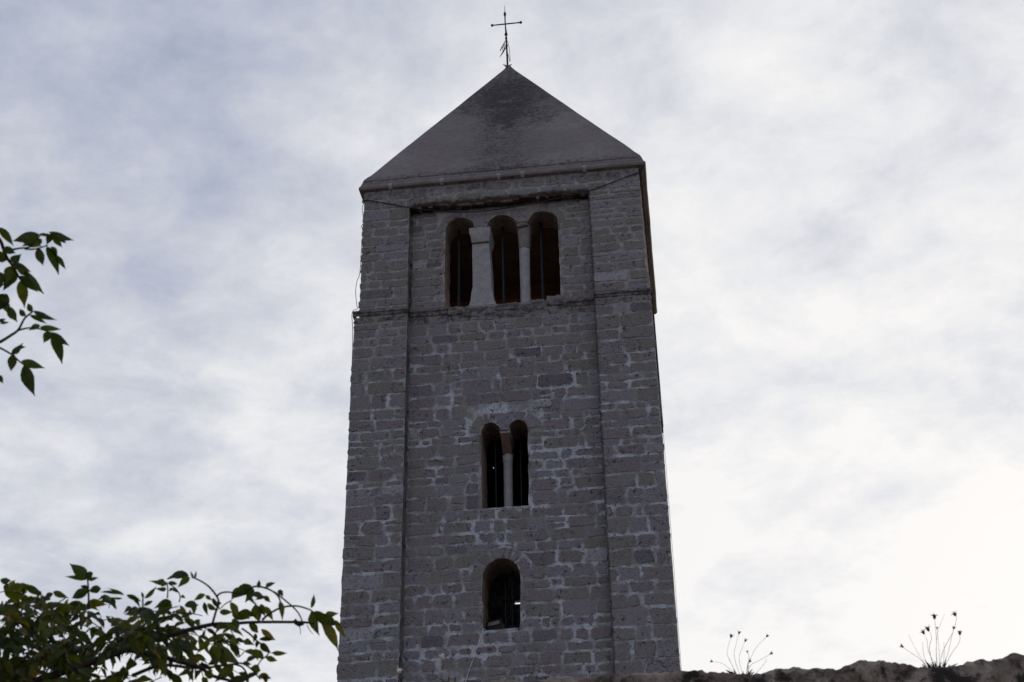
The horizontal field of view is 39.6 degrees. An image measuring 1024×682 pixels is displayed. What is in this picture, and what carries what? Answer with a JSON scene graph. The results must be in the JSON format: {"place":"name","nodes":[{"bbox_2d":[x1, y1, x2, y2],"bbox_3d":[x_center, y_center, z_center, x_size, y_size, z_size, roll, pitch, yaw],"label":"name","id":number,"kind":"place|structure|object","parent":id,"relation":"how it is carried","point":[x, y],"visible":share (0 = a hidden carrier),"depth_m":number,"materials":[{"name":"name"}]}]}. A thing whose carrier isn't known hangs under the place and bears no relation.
{"place":"outdoors","nodes":[
{"label":"outdoors","id":0,"kind":"place"},
{"bbox_2d":[0,0,1023,681],"label":"sky","id":1,"kind":"structure","parent":0,"point":[835,188],"materials":[{"name":"white"}]},
{"bbox_2d":[440,653,1023,681],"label":"garden wall","id":2,"kind":"structure","parent":0,"point":[1009,668],"depth_m":5.57,"materials":[{"name":"grey stone"}]},
{"bbox_2d":[439,654,455,681],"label":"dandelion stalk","id":3,"kind":"object","parent":2,"relation":"on","point":[442,656],"visible":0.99,"depth_m":5.86,"materials":[{"name":"green plant"}]},
{"bbox_2d":[710,631,772,674],"bbox_3d":[0.926,1.283,5.794,0.286,0.237,0.133,-15,-33,23],"label":"dry wall plant","id":4,"kind":"object","parent":2,"relation":"on","point":[748,672],"visible":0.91,"depth_m":5.78,"materials":[{"name":"brown plant"}]},
{"bbox_2d":[900,612,962,667],"bbox_3d":[1.682,1.205,5.679,0.251,0.270,0.184,-5,-30,6],"label":"dry wall plant","id":5,"kind":"object","parent":2,"relation":"on","point":[928,629],"visible":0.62,"depth_m":5.67,"materials":[{"name":"brown plant"}]},
{"label":"ground","id":6,"kind":"structure","parent":0,"visible":0},
{"bbox_2d":[0,227,345,681],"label":"climbing shrub","id":7,"kind":"object","parent":6,"relation":"on","point":[71,660],"visible":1,"depth_m":4.19,"materials":[{"name":"green plant"}]},
{"bbox_2d":[336,66,680,681],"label":"bell tower","id":8,"kind":"structure","parent":6,"relation":"on","point":[515,348],"depth_m":23.01,"materials":[{"name":"stone"}]},
{"bbox_2d":[337,203,363,680],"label":"cable","id":9,"kind":"object","parent":8,"relation":"attached to","point":[352,322],"visible":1,"depth_m":24.20,"materials":[{"name":"black rubber"}]},
{"bbox_2d":[465,629,485,681],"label":"cable","id":10,"kind":"object","parent":8,"relation":"attached to","point":[474,654],"visible":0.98,"depth_m":20.98,"materials":[{"name":"black plastic"}]},
{"bbox_2d":[485,618,504,629],"bbox_3d":[-0.268,4.305,21.423,0.307,0.259,0.158,-9,-31,14],"label":"floodlight","id":11,"kind":"object","parent":8,"relation":"attached to","point":[496,624],"visible":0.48,"depth_m":21.40,"materials":[{"name":"grey metal"}]},
{"bbox_2d":[362,172,639,212],"bbox_3d":[-0.212,-2.531,24.973,4.933,0.494,0.134,-5,-30,6],"label":"cable","id":12,"kind":"object","parent":8,"relation":"attached to","point":[500,208],"visible":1,"depth_m":24.90,"materials":[{"name":"black rubber"}]},
{"bbox_2d":[480,557,522,632],"bbox_3d":[-0.119,3.980,21.695,0.659,1.231,0.634,-5,-30,6],"label":"window","id":13,"kind":"structure","parent":8,"relation":"in","point":[496,567],"depth_m":21.79,"materials":[{"name":"black stone"}]},
{"bbox_2d":[443,210,562,316],"bbox_3d":[-0.140,-1.219,24.633,2.065,2.132,0.550,-5,-30,6],"label":"window","id":14,"kind":"structure","parent":8,"relation":"in","point":[482,293],"depth_m":24.65,"materials":[{"name":"stone"}]},
{"bbox_2d":[479,418,530,509],"bbox_3d":[-0.070,2.098,22.783,0.818,1.577,0.634,-5,-30,6],"label":"window","id":15,"kind":"structure","parent":8,"relation":"in","point":[518,428],"depth_m":22.85,"materials":[{"name":"stone"}]},
{"bbox_2d":[491,6,521,66],"bbox_3d":[-0.110,-6.434,30.140,0.677,1.781,0.170,-5,-30,6],"label":"roof cross","id":16,"kind":"object","parent":8,"relation":"on","point":[505,46],"visible":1,"depth_m":30.05,"materials":[{"name":"black metal"}]},
{"bbox_2d":[657,361,681,670],"bbox_3d":[2.691,6.301,21.760,0.019,14.001,0.313,-5,-30,6],"label":"cable","id":17,"kind":"object","parent":8,"relation":"attached to","point":[670,525],"visible":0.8,"depth_m":23.39,"materials":[{"name":"black rubber"}]}
]}

